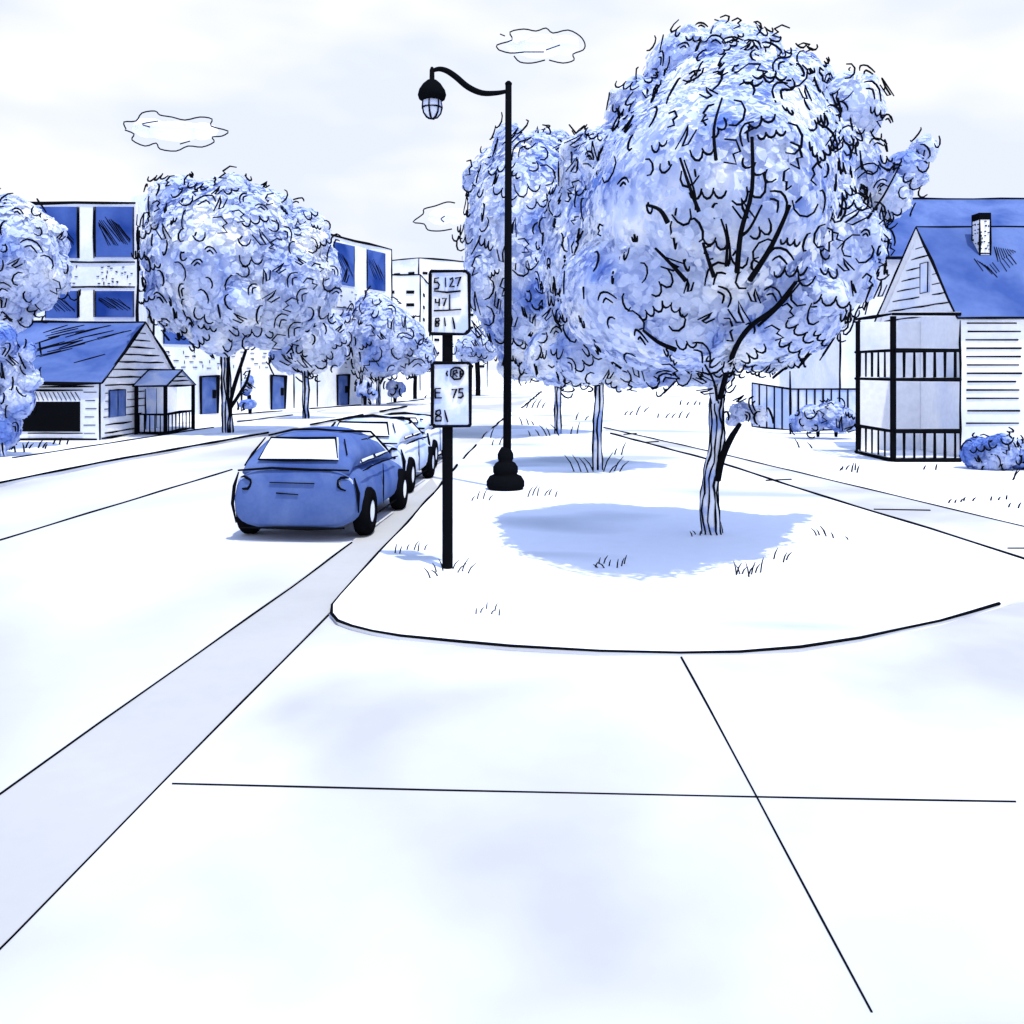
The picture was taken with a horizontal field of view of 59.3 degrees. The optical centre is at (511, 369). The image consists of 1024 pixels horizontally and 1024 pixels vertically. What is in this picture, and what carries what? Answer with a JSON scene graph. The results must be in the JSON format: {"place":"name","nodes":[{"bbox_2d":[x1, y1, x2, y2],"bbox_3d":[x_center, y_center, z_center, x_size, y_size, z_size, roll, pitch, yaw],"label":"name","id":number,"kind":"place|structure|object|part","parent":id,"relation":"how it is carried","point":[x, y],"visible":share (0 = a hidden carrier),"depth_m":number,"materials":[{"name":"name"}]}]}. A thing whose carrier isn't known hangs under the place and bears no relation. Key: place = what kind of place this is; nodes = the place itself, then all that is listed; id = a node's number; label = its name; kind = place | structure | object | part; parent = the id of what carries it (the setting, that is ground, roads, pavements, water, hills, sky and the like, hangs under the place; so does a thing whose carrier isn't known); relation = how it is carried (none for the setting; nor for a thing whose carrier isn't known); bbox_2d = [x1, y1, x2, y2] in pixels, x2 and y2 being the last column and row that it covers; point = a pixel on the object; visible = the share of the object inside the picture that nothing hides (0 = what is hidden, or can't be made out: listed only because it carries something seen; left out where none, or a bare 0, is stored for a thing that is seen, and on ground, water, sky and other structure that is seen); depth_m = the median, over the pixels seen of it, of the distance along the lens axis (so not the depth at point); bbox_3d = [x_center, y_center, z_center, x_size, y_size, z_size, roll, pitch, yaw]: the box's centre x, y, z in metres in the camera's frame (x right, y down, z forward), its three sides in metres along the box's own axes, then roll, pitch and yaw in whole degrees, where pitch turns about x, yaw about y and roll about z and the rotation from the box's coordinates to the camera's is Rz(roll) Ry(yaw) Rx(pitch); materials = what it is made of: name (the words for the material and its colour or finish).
{"place":"outdoors","nodes":[
{"label":"outdoors","id":0,"kind":"place"},
{"bbox_2d":[16,320,195,440],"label":"clapboard house","id":1,"kind":"structure","parent":0,"point":[104,380],"depth_m":31.39,"materials":[{"name":"white paint"}]},
{"bbox_2d":[22,389,82,433],"bbox_3d":[-15.100,1.367,29.561,2.000,1.477,0.099,0,0,0],"label":"garage door","id":2,"kind":"structure","parent":1,"relation":"in","point":[58,410],"depth_m":29.57,"materials":[{"name":"black"}]},
{"bbox_2d":[108,389,125,417],"bbox_3d":[-13.506,1.122,30.822,0.088,0.956,1.302,0,0,0],"label":"window","id":3,"kind":"structure","parent":1,"relation":"in","point":[116,397],"depth_m":30.72,"materials":[{"name":"blue glass"}]},
{"bbox_2d":[123,110,227,151],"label":"cloud","id":4,"kind":"structure","parent":0,"point":[179,131],"depth_m":394.39,"materials":[{"name":"white"}]},
{"bbox_2d":[0,405,407,486],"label":"pavement","id":5,"kind":"structure","parent":0,"point":[20,469],"depth_m":26.00,"materials":[{"name":"white concrete"}]},
{"bbox_2d":[131,165,349,432],"bbox_3d":[-9.456,-2.279,31.349,7.230,9.234,5.593,0,0,0],"label":"street tree","id":6,"kind":"object","parent":5,"relation":"on","point":[232,263],"visible":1,"depth_m":29.78,"materials":[{"name":"blue plant"}]},
{"bbox_2d":[266,309,350,418],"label":"street tree","id":7,"kind":"object","parent":5,"relation":"on","point":[318,348],"visible":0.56,"depth_m":40.12,"materials":[{"name":"blue plant"}]},
{"bbox_2d":[31,193,392,415],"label":"apartment building","id":8,"kind":"structure","parent":0,"point":[106,272],"depth_m":45.54,"materials":[{"name":"white paint"}]},
{"bbox_2d":[39,207,77,257],"bbox_3d":[-19.306,-5.806,37.948,2.007,2.154,0.104,0,0,0],"label":"window","id":9,"kind":"structure","parent":8,"relation":"in","point":[67,216],"depth_m":37.95,"materials":[{"name":"blue glass"}]},
{"bbox_2d":[45,291,77,317],"bbox_3d":[-19.001,-2.766,37.962,1.400,1.140,0.076,0,0,0],"label":"window","id":10,"kind":"structure","parent":8,"relation":"in","point":[65,308],"depth_m":37.95,"materials":[{"name":"blue glass"}]},
{"bbox_2d":[95,207,133,256],"bbox_3d":[-16.773,-5.827,37.960,1.671,2.112,0.080,0,0,0],"label":"window","id":11,"kind":"structure","parent":8,"relation":"in","point":[114,226],"depth_m":37.95,"materials":[{"name":"blue glass"}]},
{"bbox_2d":[95,291,133,316],"bbox_3d":[-16.765,-2.787,37.962,1.650,1.098,0.076,0,0,0],"label":"window","id":12,"kind":"structure","parent":8,"relation":"in","point":[107,303],"depth_m":37.95,"materials":[{"name":"blue glass"}]},
{"bbox_2d":[163,329,194,344],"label":"window","id":13,"kind":"structure","parent":8,"relation":"in","point":[171,335],"depth_m":45.06,"materials":[{"name":"blue glass"}]},
{"bbox_2d":[199,375,219,413],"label":"door","id":14,"kind":"structure","parent":8,"relation":"in","point":[209,385],"depth_m":47.48,"materials":[{"name":"blue paint"}]},
{"bbox_2d":[270,375,286,409],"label":"door","id":15,"kind":"structure","parent":8,"relation":"in","point":[278,383],"depth_m":52.84,"materials":[{"name":"blue paint"}]},
{"bbox_2d":[336,374,350,404],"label":"door","id":16,"kind":"structure","parent":8,"relation":"in","point":[342,380],"depth_m":59.13,"materials":[{"name":"blue paint"}]},
{"bbox_2d":[333,242,354,286],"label":"window","id":17,"kind":"structure","parent":8,"relation":"in","point":[346,253],"depth_m":59.61,"materials":[{"name":"blue glass"}]},
{"bbox_2d":[366,249,385,290],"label":"window","id":18,"kind":"structure","parent":8,"relation":"in","point":[376,261],"depth_m":62.99,"materials":[{"name":"blue glass"}]},
{"bbox_2d":[0,391,538,794],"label":"road","id":19,"kind":"structure","parent":0,"point":[123,584],"depth_m":10.12,"materials":[{"name":"white asphalt"}]},
{"bbox_2d":[0,478,436,949],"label":"gutter","id":20,"kind":"object","parent":19,"relation":"on","point":[67,813],"visible":0.97,"depth_m":5.49,"materials":[{"name":"concrete"}]},
{"bbox_2d":[231,426,407,534],"bbox_3d":[-2.762,1.558,13.927,1.850,1.484,3.936,0,0,4],"label":"parked car","id":21,"kind":"object","parent":19,"relation":"on","point":[322,478],"visible":1,"depth_m":12.09,"materials":[{"name":"blue paint"}]},
{"bbox_3d":[-2.875,1.072,12.280,1.102,0.322,0.368,0,0,4],"label":"rear window","id":22,"kind":"part","parent":21,"relation":"part of","materials":[{"name":"white glass"}]},
{"bbox_3d":[-2.157,1.168,13.073,0.167,0.315,0.767,0,0,4],"label":"side window","id":23,"kind":"part","parent":21,"relation":"part of","materials":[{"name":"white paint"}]},
{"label":"side window","id":24,"kind":"part","parent":21,"relation":"part of","materials":[{"name":"white glass"}]},
{"bbox_2d":[331,414,435,491],"bbox_3d":[-2.656,1.566,18.272,1.810,1.469,3.945,0,0,4],"label":"parked car","id":25,"kind":"object","parent":19,"relation":"on","point":[400,437],"visible":0.45,"depth_m":16.93,"materials":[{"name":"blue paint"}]},
{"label":"rear window","id":26,"kind":"part","parent":25,"relation":"part of","materials":[{"name":"white glass"}]},
{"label":"side window","id":27,"kind":"part","parent":25,"relation":"part of","materials":[{"name":"white glass"}]},
{"bbox_2d":[384,412,441,466],"bbox_3d":[-2.556,1.643,22.519,1.770,1.314,3.951,0,0,4],"label":"parked car","id":28,"kind":"object","parent":19,"relation":"on","point":[422,422],"visible":0.23,"depth_m":21.20,"materials":[{"name":"white paint"}]},
{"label":"rear window","id":29,"kind":"part","parent":28,"relation":"part of","materials":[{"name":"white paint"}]},
{"bbox_2d":[0,370,778,774],"bbox_3d":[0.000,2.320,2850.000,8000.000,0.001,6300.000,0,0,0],"label":"ground","id":30,"kind":"structure","parent":0,"point":[424,396],"depth_m":45.89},
{"bbox_2d":[0,311,43,455],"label":"tall shrub","id":31,"kind":"object","parent":30,"relation":"on","point":[21,380],"visible":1,"depth_m":23.88,"materials":[{"name":"blue plant"}]},
{"bbox_2d":[0,188,80,333],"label":"street tree","id":32,"kind":"object","parent":30,"relation":"on","point":[36,267],"visible":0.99,"depth_m":25.31,"materials":[{"name":"blue plant"}]},
{"bbox_2d":[237,371,256,413],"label":"garden shrub","id":33,"kind":"object","parent":30,"relation":"on","point":[249,403],"visible":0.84,"depth_m":40.77,"materials":[{"name":"blue plant"}]},
{"bbox_2d":[232,399,423,421],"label":"yard edging","id":34,"kind":"object","parent":30,"relation":"on","point":[309,408],"visible":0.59,"depth_m":49.43,"materials":[{"name":"white concrete"}]},
{"bbox_2d":[354,378,377,404],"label":"garden shrub","id":35,"kind":"object","parent":30,"relation":"on","point":[365,390],"visible":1,"depth_m":56.67,"materials":[{"name":"blue plant"}]},
{"bbox_2d":[340,286,435,404],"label":"street tree","id":36,"kind":"object","parent":30,"relation":"on","point":[386,335],"visible":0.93,"depth_m":57.53,"materials":[{"name":"blue plant"}]},
{"bbox_2d":[383,380,405,401],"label":"garden shrub","id":37,"kind":"object","parent":30,"relation":"on","point":[396,389],"visible":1,"depth_m":59.62,"materials":[{"name":"blue plant"}]},
{"bbox_2d":[401,337,437,398],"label":"street tree","id":38,"kind":"object","parent":30,"relation":"on","point":[433,349],"visible":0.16,"depth_m":65.71,"materials":[{"name":"blue plant"}]},
{"bbox_2d":[392,274,432,390],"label":"office block","id":39,"kind":"structure","parent":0,"point":[410,292],"depth_m":100.00,"materials":[{"name":"white paint"}]},
{"bbox_2d":[413,201,465,231],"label":"cloud","id":40,"kind":"structure","parent":0,"point":[444,217],"depth_m":416.22,"materials":[{"name":"white"}]},
{"bbox_2d":[392,257,487,386],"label":"office block","id":41,"kind":"structure","parent":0,"point":[423,267],"depth_m":119.91,"materials":[{"name":"white paint"}]},
{"bbox_2d":[453,329,497,395],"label":"street tree","id":42,"kind":"object","parent":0,"point":[470,348],"visible":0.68,"depth_m":79.19,"materials":[{"name":"blue plant"}]},
{"bbox_2d":[0,602,1023,1023],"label":"sidewalk","id":43,"kind":"structure","parent":0,"point":[330,820],"depth_m":4.29,"materials":[{"name":"concrete"}]},
{"bbox_2d":[0,0,1023,369],"label":"sky","id":44,"kind":"structure","parent":0,"point":[317,101],"materials":[{"name":"white"}]},
{"bbox_2d":[14,374,1023,657],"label":"lawn","id":45,"kind":"structure","parent":0,"point":[671,587],"depth_m":11.10,"materials":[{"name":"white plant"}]},
{"bbox_2d":[428,269,471,568],"bbox_3d":[-0.696,0.572,10.202,0.498,3.416,0.172,0,0,0],"label":"parking sign","id":46,"kind":"object","parent":45,"relation":"on","point":[449,304],"visible":0.98,"depth_m":10.14,"materials":[{"name":"white metal"}]},
{"bbox_2d":[418,66,523,490],"bbox_3d":[-0.773,-1.743,17.017,2.019,7.986,0.718,0,0,0],"label":"street lamp","id":47,"kind":"object","parent":45,"relation":"on","point":[505,476],"visible":1,"depth_m":16.95,"materials":[{"name":"black metal"}]},
{"bbox_2d":[452,112,586,433],"bbox_3d":[0.885,-3.298,31.313,5.852,11.343,6.923,0,0,0],"label":"verge tree","id":48,"kind":"object","parent":45,"relation":"on","point":[535,156],"visible":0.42,"depth_m":29.27,"materials":[{"name":"blue plant"}]},
{"bbox_2d":[518,125,677,469],"bbox_3d":[2.261,-1.572,20.207,3.603,7.847,3.958,0,0,29],"label":"verge tree","id":49,"kind":"object","parent":45,"relation":"on","point":[552,219],"visible":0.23,"depth_m":19.64,"materials":[{"name":"blue plant"}]},
{"bbox_2d":[539,14,940,534],"bbox_3d":[2.505,-1.213,11.496,4.348,7.057,5.561,0,0,39],"label":"shade tree","id":50,"kind":"object","parent":45,"relation":"on","point":[740,198],"visible":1,"depth_m":9.88,"materials":[{"name":"blue plant"}]},
{"bbox_2d":[751,371,854,433],"bbox_3d":[10.124,1.143,31.940,3.736,2.216,1.383,0,0,33],"label":"picket fence","id":51,"kind":"object","parent":45,"relation":"on","point":[783,404],"visible":0.69,"depth_m":31.62,"materials":[{"name":"blue paint"}]},
{"bbox_2d":[789,397,854,437],"bbox_3d":[10.269,1.554,29.365,2.321,1.353,1.274,0,0,0],"label":"garden shrub","id":52,"kind":"object","parent":45,"relation":"on","point":[836,417],"visible":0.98,"depth_m":29.07,"materials":[{"name":"blue plant"}]},
{"bbox_2d":[959,427,1023,470],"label":"garden shrub","id":53,"kind":"object","parent":45,"relation":"on","point":[1001,451],"visible":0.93,"depth_m":20.13,"materials":[{"name":"blue plant"}]},
{"bbox_2d":[496,27,585,63],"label":"cloud","id":54,"kind":"structure","parent":0,"point":[538,46],"depth_m":414.81,"materials":[{"name":"white"}]},
{"bbox_2d":[603,427,1023,558],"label":"footpath","id":55,"kind":"structure","parent":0,"point":[1005,537],"depth_m":14.92,"materials":[{"name":"concrete"}]},
{"bbox_2d":[779,197,1023,387],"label":"house","id":56,"kind":"structure","parent":0,"point":[834,367],"depth_m":36.34,"materials":[{"name":"white paint"}]},
{"bbox_2d":[853,213,1023,461],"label":"porch house","id":57,"kind":"structure","parent":0,"point":[939,358],"depth_m":23.05,"materials":[{"name":"white paint"}]},
{"bbox_2d":[919,262,929,293],"bbox_3d":[10.963,-2.449,23.927,0.074,0.824,0.480,0,0,0],"label":"window","id":58,"kind":"structure","parent":57,"relation":"in","point":[924,268],"depth_m":23.89,"materials":[{"name":"white glass"}]}
]}

